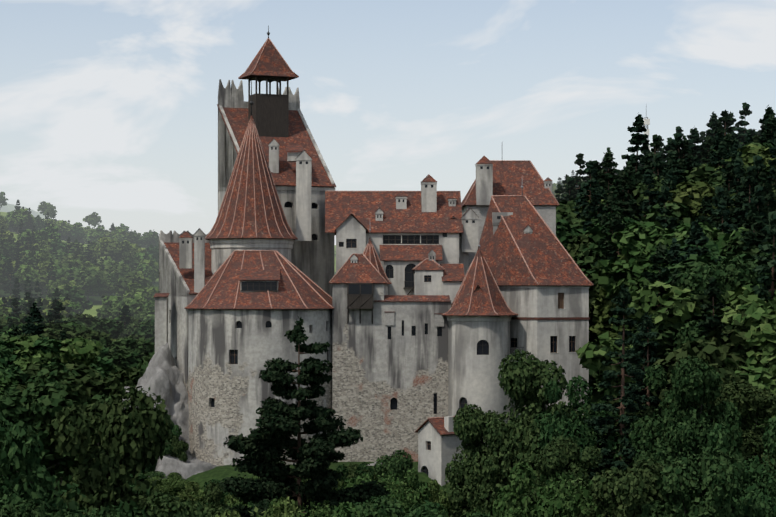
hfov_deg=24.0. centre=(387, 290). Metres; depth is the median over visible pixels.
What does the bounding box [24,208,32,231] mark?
tree
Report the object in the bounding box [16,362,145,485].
tree
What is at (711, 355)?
tree
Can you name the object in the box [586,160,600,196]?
tree
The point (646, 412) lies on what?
tree
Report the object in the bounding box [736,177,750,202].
tree
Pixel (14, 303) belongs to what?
tree
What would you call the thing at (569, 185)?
tree
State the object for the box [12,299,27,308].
tree
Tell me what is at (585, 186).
tree
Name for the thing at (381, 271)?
castle turret roof
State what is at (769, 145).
tree
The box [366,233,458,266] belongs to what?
wall
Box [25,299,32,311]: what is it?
tree
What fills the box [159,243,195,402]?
wall
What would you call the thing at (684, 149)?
tree
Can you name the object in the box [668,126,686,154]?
tree
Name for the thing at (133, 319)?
tree
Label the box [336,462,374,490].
tree
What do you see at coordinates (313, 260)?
castle tower
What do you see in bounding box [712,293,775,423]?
tree
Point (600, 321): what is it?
tree
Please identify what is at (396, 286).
castle loggia wall
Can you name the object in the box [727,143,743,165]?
tree
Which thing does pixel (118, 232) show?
tree
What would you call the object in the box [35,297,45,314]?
tree
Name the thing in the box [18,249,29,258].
tree
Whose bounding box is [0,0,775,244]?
sky
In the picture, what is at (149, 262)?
tree
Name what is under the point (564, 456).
tree
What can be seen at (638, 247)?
tree
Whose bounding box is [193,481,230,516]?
bush
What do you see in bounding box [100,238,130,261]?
tree
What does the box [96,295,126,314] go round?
tree
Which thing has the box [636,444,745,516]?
tree
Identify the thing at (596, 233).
tree
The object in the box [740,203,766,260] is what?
tree
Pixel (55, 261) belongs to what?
tree
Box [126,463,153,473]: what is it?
tree
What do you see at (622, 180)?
tree
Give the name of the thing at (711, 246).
tree
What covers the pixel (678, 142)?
tree
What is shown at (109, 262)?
tree
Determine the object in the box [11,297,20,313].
tree
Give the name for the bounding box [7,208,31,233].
tree
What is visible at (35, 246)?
tree
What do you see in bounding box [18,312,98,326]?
tree
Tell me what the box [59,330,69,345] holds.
tree
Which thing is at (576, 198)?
tree
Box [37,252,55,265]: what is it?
tree
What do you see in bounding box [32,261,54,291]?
tree
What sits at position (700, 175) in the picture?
tree
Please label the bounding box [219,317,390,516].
tree
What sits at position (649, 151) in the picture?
tree
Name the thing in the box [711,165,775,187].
tree
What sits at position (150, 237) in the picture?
tree
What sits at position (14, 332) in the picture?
tree
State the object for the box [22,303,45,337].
tree
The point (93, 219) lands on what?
tree
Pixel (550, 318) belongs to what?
castle wing belt
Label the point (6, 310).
tree
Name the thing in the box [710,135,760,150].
tree
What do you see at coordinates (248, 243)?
round tower cornice
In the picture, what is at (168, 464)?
castle rock cliff
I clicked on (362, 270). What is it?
castle oriel roof
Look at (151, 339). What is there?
tree
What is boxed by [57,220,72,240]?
tree
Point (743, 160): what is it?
tree
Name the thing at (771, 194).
tree
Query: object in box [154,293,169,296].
castle buttress cap
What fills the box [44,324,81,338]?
tree
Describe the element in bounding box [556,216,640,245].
tree
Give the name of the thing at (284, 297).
castle bastion roof
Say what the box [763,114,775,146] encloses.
tree
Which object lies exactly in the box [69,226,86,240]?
tree
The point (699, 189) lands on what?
tree
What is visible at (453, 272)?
roof
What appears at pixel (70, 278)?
tree
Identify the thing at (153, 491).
tree
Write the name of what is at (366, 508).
bush
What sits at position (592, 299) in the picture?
tree
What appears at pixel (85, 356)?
tree
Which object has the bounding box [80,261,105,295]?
tree
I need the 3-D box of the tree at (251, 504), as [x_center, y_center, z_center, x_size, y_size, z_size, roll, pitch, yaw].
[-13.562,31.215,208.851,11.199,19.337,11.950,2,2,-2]
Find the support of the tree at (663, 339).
on the ground
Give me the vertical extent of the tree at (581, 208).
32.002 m
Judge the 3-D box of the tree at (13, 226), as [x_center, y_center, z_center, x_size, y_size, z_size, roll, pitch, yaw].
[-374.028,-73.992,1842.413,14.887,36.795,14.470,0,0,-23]
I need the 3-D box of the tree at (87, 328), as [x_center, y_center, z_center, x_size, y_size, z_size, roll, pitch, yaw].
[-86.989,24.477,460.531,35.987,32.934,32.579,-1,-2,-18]
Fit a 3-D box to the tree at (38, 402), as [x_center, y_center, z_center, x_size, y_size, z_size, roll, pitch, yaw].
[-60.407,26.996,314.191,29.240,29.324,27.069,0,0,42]
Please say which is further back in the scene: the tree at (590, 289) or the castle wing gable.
the tree at (590, 289)
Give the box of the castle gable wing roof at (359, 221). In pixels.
[351,213,367,230]
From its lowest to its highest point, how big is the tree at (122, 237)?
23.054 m
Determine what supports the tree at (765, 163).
on the ground
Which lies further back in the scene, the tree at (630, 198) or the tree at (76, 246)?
the tree at (76, 246)
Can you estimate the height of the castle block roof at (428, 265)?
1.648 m
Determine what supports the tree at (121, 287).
on the ground
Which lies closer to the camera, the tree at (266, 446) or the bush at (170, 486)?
the tree at (266, 446)
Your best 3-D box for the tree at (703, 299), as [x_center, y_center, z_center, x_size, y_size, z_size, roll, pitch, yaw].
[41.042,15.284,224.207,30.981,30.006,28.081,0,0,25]
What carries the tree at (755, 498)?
on the ground
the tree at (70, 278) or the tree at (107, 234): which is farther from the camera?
the tree at (107, 234)
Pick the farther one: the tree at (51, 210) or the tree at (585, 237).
the tree at (51, 210)
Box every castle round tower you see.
[211,249,290,273]
[448,321,509,445]
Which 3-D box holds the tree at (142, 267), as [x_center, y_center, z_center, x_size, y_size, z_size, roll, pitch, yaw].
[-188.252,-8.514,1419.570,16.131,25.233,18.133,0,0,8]
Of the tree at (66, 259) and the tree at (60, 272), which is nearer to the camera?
the tree at (60, 272)
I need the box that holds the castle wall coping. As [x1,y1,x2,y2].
[374,295,449,301]
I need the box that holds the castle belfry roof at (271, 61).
[238,39,297,80]
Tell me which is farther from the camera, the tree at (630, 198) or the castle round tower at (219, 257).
the tree at (630, 198)
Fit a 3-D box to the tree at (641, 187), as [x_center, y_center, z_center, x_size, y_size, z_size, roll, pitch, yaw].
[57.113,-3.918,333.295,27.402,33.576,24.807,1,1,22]
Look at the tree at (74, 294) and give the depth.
1110.61 m
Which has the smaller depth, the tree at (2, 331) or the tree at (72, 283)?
the tree at (2, 331)
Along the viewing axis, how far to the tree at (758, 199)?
258.41 m
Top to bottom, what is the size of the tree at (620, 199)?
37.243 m
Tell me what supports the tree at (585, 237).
on the ground
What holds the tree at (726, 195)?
on the ground
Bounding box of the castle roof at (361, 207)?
[325,192,463,232]
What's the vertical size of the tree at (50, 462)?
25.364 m
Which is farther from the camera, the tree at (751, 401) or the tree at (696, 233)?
the tree at (696, 233)
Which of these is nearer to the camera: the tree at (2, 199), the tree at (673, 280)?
the tree at (673, 280)
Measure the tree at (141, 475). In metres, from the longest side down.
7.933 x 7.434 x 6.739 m
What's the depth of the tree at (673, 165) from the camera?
339.62 m
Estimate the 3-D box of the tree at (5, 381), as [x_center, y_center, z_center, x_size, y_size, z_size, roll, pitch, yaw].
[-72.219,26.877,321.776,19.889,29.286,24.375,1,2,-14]
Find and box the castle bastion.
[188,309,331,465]
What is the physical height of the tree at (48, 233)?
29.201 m
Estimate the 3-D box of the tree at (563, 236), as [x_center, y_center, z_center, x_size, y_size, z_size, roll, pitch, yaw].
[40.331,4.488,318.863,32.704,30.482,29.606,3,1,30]
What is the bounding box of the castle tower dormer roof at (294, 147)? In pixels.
[286,145,302,150]
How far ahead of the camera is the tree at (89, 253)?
1524.48 m
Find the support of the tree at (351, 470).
on the ground
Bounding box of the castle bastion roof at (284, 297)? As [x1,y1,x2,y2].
[184,252,333,309]
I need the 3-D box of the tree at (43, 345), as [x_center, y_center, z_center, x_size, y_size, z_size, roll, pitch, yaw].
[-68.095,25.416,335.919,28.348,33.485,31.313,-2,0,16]
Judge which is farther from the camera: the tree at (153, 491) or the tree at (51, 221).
the tree at (51, 221)
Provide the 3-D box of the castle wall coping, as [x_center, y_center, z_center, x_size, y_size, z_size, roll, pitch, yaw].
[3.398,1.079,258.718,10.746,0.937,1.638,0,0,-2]
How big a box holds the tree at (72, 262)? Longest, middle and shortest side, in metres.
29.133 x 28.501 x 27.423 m
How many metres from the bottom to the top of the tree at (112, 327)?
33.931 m
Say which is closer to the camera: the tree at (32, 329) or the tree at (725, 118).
the tree at (32, 329)
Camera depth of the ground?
313.11 m
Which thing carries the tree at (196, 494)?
on the ground
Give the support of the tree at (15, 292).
on the ground
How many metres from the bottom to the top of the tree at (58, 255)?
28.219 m
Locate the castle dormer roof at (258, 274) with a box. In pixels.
[238,268,279,280]
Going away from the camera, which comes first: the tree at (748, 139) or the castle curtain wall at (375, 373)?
the castle curtain wall at (375, 373)
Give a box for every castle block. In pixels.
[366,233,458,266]
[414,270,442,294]
[452,217,468,274]
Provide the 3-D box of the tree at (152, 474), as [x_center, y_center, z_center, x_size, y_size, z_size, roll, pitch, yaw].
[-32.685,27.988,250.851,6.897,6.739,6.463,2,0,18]
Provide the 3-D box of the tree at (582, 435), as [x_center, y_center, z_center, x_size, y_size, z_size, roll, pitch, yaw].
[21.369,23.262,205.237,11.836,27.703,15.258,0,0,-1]
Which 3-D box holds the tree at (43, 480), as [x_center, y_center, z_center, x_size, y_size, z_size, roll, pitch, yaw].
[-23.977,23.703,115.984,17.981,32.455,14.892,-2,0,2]
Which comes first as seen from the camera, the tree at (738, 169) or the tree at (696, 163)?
the tree at (738, 169)
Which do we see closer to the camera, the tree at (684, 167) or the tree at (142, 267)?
the tree at (684, 167)
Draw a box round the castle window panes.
[211,201,575,474]
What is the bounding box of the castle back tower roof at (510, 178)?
[461,162,558,207]
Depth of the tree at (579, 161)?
430.75 m
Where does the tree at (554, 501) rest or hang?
on the ground
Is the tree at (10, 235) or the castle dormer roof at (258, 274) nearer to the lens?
the castle dormer roof at (258, 274)
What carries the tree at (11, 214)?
on the ground
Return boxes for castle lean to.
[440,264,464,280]
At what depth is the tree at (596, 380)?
230.37 m
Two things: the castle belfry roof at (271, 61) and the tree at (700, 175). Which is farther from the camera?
the tree at (700, 175)
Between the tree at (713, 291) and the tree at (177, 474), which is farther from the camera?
the tree at (177, 474)
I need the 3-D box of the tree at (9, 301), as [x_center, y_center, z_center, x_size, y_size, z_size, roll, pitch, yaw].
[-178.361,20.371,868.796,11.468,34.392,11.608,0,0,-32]
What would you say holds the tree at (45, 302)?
on the ground
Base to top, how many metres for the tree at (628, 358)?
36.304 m
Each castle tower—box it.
[218,112,333,296]
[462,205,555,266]
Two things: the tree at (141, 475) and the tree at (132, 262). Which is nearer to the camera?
the tree at (141, 475)
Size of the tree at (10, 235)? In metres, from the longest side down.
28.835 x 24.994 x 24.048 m
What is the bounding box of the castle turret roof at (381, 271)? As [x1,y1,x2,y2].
[364,238,390,283]
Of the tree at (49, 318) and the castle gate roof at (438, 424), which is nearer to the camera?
the castle gate roof at (438, 424)
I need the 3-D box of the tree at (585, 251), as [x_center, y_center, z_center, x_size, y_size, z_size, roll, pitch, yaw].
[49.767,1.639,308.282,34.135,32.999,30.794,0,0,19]
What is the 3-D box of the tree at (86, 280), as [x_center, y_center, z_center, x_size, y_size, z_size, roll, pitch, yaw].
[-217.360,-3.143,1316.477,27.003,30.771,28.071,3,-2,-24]
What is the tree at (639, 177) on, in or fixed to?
on the ground
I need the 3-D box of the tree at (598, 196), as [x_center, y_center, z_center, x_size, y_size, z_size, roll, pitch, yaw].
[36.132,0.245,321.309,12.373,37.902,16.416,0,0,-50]
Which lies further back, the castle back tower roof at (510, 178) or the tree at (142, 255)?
the tree at (142, 255)
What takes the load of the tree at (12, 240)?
on the ground
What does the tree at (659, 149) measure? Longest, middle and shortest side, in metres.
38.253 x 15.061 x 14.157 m
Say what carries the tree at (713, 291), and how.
on the ground
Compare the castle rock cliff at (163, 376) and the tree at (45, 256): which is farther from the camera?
the tree at (45, 256)
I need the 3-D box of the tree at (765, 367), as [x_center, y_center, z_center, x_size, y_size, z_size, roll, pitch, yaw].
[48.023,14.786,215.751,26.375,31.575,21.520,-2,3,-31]
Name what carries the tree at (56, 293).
on the ground
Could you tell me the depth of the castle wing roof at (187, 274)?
269.99 m
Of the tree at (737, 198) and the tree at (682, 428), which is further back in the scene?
the tree at (737, 198)
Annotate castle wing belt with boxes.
[511,317,589,319]
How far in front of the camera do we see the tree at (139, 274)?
1330.20 m
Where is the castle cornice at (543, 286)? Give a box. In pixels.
[498,286,588,287]
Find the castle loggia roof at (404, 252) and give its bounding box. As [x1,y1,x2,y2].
[380,245,442,260]
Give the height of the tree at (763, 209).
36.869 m
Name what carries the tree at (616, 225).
on the ground
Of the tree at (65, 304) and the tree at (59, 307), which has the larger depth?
the tree at (65, 304)
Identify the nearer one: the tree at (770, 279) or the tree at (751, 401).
the tree at (751, 401)
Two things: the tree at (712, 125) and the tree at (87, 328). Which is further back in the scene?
the tree at (87, 328)
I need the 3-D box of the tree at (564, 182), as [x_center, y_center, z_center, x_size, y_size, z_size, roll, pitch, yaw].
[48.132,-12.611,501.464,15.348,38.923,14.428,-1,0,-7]
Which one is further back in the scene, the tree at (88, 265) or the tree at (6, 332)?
the tree at (88, 265)
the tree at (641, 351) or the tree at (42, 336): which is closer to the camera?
the tree at (641, 351)
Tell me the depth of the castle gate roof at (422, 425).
243.23 m
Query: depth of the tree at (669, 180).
311.01 m
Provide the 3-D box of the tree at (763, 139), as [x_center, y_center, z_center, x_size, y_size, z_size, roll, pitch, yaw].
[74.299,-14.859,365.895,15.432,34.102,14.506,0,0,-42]
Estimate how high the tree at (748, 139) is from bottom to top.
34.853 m
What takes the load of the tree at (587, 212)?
on the ground
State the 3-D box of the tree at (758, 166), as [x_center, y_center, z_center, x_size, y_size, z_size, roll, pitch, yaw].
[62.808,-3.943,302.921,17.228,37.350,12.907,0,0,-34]
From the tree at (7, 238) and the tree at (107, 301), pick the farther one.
the tree at (7, 238)
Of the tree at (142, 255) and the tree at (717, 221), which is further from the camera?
the tree at (142, 255)
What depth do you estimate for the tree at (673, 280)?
231.21 m
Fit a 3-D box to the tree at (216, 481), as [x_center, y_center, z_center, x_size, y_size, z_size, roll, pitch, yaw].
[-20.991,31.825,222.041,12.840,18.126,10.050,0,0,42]
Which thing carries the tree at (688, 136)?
on the ground
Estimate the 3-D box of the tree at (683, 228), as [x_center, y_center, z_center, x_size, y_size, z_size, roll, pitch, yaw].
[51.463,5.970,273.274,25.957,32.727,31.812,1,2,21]
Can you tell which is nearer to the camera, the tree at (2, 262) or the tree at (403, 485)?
the tree at (403, 485)
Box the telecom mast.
[643,117,649,149]
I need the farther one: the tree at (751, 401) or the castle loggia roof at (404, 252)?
the castle loggia roof at (404, 252)
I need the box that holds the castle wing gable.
[336,215,365,272]
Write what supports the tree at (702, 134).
on the ground
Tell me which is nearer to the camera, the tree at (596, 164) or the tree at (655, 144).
the tree at (655, 144)
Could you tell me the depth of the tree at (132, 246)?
1598.07 m
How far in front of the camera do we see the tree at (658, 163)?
344.83 m
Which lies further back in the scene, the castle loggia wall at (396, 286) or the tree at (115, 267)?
the tree at (115, 267)
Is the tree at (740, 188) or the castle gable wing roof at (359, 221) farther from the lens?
the tree at (740, 188)
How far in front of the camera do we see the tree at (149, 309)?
913.70 m
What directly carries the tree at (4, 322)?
on the ground
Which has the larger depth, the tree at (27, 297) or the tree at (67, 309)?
the tree at (67, 309)
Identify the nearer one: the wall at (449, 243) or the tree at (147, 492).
the tree at (147, 492)
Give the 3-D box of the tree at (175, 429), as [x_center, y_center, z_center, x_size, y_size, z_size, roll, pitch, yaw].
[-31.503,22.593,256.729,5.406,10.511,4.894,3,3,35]
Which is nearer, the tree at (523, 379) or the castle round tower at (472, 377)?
the tree at (523, 379)
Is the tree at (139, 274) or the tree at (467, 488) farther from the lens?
the tree at (139, 274)
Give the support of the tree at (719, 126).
on the ground
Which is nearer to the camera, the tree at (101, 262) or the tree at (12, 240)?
the tree at (101, 262)
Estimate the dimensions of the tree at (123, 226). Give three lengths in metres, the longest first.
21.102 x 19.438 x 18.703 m
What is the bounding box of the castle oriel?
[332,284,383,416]
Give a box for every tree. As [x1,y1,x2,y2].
[0,192,7,207]
[0,230,13,243]
[0,236,10,242]
[0,259,7,276]
[0,295,15,305]
[0,300,12,316]
[0,307,11,314]
[0,316,60,326]
[0,324,53,334]
[0,329,68,337]
[0,334,57,341]
[0,335,19,340]
[0,337,69,392]
[0,362,113,478]
[0,364,17,394]
[0,412,146,516]
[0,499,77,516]
[1,296,7,306]
[1,335,121,482]
[1,382,76,479]
[4,316,21,320]
[5,212,17,232]
[6,261,19,279]
[6,319,12,327]
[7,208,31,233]
[7,299,12,307]
[7,324,21,339]
[8,298,21,317]
[10,237,17,247]
[11,277,21,299]
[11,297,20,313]
[12,200,24,233]
[12,251,21,288]
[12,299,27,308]
[13,241,20,260]
[13,243,38,257]
[13,264,40,290]
[16,229,41,245]
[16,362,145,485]
[17,253,42,286]
[18,219,23,247]
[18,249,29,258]
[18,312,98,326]
[18,321,85,331]
[19,330,112,347]
[21,292,31,311]
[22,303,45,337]
[23,277,34,302]
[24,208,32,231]
[24,232,32,250]
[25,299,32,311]
[25,322,92,332]
[28,231,35,243]
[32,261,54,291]
[33,215,46,229]
[34,270,53,293]
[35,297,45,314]
[37,201,55,218]
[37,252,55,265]
[38,239,52,252]
[38,246,49,253]
[41,225,60,244]
[41,299,69,316]
[42,299,49,309]
[43,386,176,516]
[44,206,56,217]
[44,212,49,229]
[44,252,58,264]
[44,316,123,338]
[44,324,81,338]
[45,218,59,229]
[45,258,56,294]
[45,312,53,322]
[46,277,67,293]
[46,292,83,312]
[46,302,80,317]
[47,265,68,281]
[49,298,60,318]
[50,224,55,239]
[51,249,66,262]
[51,288,60,299]
[53,301,67,323]
[54,458,79,490]
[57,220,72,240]
[58,257,82,270]
[58,280,82,290]
[59,284,92,314]
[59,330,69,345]
[61,250,91,264]
[62,222,85,239]
[62,482,149,498]
[63,294,71,316]
[65,237,73,253]
[67,264,74,281]
[68,239,86,255]
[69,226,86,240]
[71,266,104,300]
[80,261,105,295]
[81,345,109,357]
[81,356,116,378]
[82,226,92,243]
[83,212,101,228]
[84,247,100,261]
[85,240,94,263]
[86,506,179,516]
[87,225,106,243]
[89,336,154,364]
[94,302,122,319]
[95,237,114,256]
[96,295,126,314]
[98,256,117,266]
[99,258,104,268]
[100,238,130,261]
[102,260,132,279]
[102,350,142,369]
[104,229,113,237]
[108,229,124,239]
[112,232,131,240]
[113,272,147,297]
[113,297,145,316]
[114,352,154,380]
[115,316,154,325]
[116,232,131,241]
[118,223,128,232]
[119,306,130,326]
[120,321,150,336]
[120,334,154,346]
[121,293,144,303]
[122,240,145,253]
[122,254,141,270]
[123,281,158,301]
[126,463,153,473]
[128,230,143,243]
[130,472,159,488]
[131,485,158,495]
[132,248,147,259]
[132,320,154,339]
[134,259,158,282]
[134,271,151,287]
[134,312,151,320]
[135,252,155,266]
[136,243,147,247]
[136,264,155,281]
[138,471,165,480]
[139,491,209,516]
[140,230,158,246]
[140,303,154,321]
[145,244,158,261]
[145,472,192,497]
[147,298,154,303]
[148,255,158,270]
[149,444,172,469]
[164,415,181,446]
[167,472,181,480]
[168,436,188,461]
[170,481,222,510]
[188,488,224,501]
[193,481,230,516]
[199,479,234,507]
[206,507,231,516]
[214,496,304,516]
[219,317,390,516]
[221,502,256,509]
[224,475,259,506]
[237,497,304,516]
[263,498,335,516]
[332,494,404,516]
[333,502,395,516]
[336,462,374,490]
[343,463,376,482]
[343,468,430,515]
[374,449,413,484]
[381,478,418,491]
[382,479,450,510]
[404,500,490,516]
[426,489,461,510]
[436,504,500,516]
[444,403,509,516]
[479,349,592,516]
[492,462,627,516]
[519,435,609,516]
[533,375,632,497]
[554,183,564,201]
[556,200,582,221]
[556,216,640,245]
[558,174,570,200]
[558,230,585,251]
[559,177,575,201]
[563,369,600,416]
[566,210,672,258]
[567,153,589,198]
[567,184,617,205]
[570,216,589,228]
[572,182,589,219]
[573,218,642,337]
[576,160,602,215]
[576,281,751,435]
[577,458,669,516]
[578,193,607,213]
[578,202,695,266]
[578,252,606,338]
[580,284,649,494]
[581,185,606,391]
[582,207,588,216]
[585,189,603,218]
[585,236,630,337]
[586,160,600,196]
[589,189,623,378]
[589,204,654,226]
[589,214,625,388]
[589,255,646,337]
[589,294,634,338]
[590,329,635,415]
[591,166,607,192]
[592,221,689,337]
[593,294,733,404]
[594,404,663,474]
[598,147,619,205]
[609,319,767,429]
[613,169,638,218]
[615,185,626,207]
[618,315,660,414]
[621,112,650,198]
[622,161,637,207]
[625,194,638,213]
[627,232,688,304]
[628,256,763,350]
[628,355,743,516]
[629,242,673,363]
[630,312,662,412]
[631,176,723,213]
[631,311,689,352]
[632,254,775,332]
[634,169,658,219]
[634,171,644,183]
[635,240,775,321]
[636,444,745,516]
[640,144,653,171]
[642,134,663,179]
[642,221,739,284]
[650,135,664,159]
[650,153,663,191]
[652,137,664,172]
[654,181,775,222]
[656,170,680,218]
[656,185,679,229]
[657,137,676,173]
[660,154,685,185]
[662,238,686,271]
[665,150,675,167]
[667,133,694,175]
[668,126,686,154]
[669,268,680,284]
[674,135,693,174]
[674,158,688,175]
[682,166,714,190]
[683,218,710,257]
[684,128,698,156]
[687,127,704,166]
[688,142,775,180]
[692,157,701,173]
[696,195,712,223]
[697,276,730,367]
[699,111,722,161]
[699,131,704,142]
[700,136,713,164]
[703,229,772,267]
[704,116,717,150]
[705,381,775,489]
[706,209,725,231]
[707,122,724,164]
[707,130,728,176]
[707,186,725,233]
[707,415,775,516]
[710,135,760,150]
[710,141,730,178]
[710,200,729,235]
[710,313,744,344]
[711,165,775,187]
[712,186,733,223]
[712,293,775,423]
[713,158,747,170]
[714,109,740,145]
[717,132,734,167]
[719,283,775,426]
[720,163,736,190]
[721,153,746,191]
[722,111,735,139]
[722,226,760,250]
[724,224,735,233]
[726,192,743,224]
[726,202,739,223]
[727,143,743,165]
[728,158,751,206]
[732,102,756,147]
[732,166,765,228]
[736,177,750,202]
[737,144,771,162]
[740,185,769,235]
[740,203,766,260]
[741,132,753,147]
[744,154,775,166]
[748,172,772,221]
[750,155,775,205]
[750,211,775,302]
[757,132,766,146]
[758,105,775,140]
[758,202,770,233]
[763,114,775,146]
[763,186,775,220]
[766,138,775,187]
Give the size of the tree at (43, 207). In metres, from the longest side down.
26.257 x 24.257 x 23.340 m
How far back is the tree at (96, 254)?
1570.09 m
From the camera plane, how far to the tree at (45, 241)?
1540.07 m
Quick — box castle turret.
[384,284,387,294]
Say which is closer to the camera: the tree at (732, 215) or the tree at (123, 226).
the tree at (732, 215)
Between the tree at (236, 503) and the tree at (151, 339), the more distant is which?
the tree at (151, 339)
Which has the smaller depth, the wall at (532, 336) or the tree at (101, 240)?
the wall at (532, 336)
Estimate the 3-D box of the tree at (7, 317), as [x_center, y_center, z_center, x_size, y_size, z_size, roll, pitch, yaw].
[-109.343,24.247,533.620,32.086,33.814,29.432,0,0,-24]
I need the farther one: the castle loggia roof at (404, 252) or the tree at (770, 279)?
the castle loggia roof at (404, 252)
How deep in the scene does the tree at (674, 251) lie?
245.06 m
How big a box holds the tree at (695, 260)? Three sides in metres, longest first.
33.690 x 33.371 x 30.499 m
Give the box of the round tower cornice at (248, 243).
[209,238,293,249]
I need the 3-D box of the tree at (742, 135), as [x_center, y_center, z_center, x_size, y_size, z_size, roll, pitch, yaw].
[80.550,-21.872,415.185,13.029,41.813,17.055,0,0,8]
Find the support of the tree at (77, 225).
on the ground
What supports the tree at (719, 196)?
on the ground
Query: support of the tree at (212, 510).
on the ground
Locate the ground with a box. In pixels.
[0,203,603,492]
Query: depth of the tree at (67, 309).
907.75 m
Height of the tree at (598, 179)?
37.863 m
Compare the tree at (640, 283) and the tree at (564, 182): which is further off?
the tree at (564, 182)
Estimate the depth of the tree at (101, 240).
1590.11 m
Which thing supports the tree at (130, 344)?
on the ground
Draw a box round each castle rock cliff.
[122,342,189,454]
[148,454,216,480]
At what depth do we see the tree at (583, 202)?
369.71 m
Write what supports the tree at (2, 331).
on the ground
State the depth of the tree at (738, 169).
301.34 m
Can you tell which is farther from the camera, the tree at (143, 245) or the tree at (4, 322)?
the tree at (143, 245)
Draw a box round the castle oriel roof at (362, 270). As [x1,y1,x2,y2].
[329,255,386,283]
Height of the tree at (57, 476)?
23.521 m
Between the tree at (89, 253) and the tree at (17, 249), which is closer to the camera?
the tree at (17, 249)
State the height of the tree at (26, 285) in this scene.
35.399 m
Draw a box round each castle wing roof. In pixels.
[164,242,212,293]
[477,197,592,285]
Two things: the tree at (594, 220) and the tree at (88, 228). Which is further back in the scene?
the tree at (88, 228)
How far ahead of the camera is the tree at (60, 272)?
1341.78 m
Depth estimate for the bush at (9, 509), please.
101.14 m
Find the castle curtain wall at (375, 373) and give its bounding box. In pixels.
[334,300,450,461]
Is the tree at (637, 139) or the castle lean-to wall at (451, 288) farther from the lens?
the tree at (637, 139)
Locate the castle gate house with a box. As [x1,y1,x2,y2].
[418,421,466,485]
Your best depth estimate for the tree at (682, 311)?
219.99 m
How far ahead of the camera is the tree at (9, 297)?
1048.49 m
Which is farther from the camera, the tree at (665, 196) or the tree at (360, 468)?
the tree at (665, 196)
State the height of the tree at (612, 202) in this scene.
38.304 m
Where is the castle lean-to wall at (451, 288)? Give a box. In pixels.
[442,281,462,303]
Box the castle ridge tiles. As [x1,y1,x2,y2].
[185,38,593,418]
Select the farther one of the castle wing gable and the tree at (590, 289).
the tree at (590, 289)
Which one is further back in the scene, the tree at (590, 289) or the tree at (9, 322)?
the tree at (9, 322)
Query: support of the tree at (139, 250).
on the ground
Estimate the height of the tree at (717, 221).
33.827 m
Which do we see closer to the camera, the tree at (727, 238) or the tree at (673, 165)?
the tree at (727, 238)
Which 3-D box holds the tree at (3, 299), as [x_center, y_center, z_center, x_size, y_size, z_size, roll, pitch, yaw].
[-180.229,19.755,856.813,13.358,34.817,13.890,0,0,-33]
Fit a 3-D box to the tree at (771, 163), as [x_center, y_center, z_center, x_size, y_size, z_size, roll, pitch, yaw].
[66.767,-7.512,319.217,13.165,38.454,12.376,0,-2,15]
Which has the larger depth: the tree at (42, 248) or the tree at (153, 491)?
the tree at (42, 248)
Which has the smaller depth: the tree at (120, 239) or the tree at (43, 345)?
the tree at (43, 345)
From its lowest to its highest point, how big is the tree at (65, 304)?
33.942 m
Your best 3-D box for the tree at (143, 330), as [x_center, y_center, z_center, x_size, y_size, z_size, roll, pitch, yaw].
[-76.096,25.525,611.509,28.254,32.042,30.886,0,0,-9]
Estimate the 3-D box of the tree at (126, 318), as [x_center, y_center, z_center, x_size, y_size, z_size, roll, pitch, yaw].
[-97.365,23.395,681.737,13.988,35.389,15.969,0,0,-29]
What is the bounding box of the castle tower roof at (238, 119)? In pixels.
[217,104,335,186]
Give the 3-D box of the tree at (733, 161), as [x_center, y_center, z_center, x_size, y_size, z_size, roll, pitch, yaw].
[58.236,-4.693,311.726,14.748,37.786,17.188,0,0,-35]
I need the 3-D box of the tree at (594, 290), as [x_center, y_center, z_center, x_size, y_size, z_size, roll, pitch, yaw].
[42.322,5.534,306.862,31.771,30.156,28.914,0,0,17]
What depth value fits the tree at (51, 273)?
1308.51 m
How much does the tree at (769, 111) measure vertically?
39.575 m
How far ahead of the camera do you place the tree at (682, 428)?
183.12 m
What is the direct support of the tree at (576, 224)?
on the ground
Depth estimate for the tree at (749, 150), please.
350.94 m
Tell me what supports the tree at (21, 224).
on the ground
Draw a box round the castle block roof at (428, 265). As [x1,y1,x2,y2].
[412,260,443,270]
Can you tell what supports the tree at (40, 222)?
on the ground
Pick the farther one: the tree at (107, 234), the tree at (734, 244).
the tree at (107, 234)
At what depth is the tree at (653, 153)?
449.89 m
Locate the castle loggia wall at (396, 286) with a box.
[383,261,439,294]
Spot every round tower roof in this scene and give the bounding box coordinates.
[205,116,297,239]
[442,249,517,315]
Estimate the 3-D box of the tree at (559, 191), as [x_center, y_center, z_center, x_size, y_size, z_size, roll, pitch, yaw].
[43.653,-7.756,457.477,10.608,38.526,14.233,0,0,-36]
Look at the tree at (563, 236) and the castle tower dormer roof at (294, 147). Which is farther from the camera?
the tree at (563, 236)
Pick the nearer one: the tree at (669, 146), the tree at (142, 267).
the tree at (669, 146)
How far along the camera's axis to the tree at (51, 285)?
1292.32 m
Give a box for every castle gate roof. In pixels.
[415,419,427,432]
[428,418,454,434]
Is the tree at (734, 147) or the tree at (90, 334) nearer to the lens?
the tree at (734, 147)
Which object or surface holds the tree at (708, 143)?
on the ground
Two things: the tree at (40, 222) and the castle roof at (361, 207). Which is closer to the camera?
the castle roof at (361, 207)

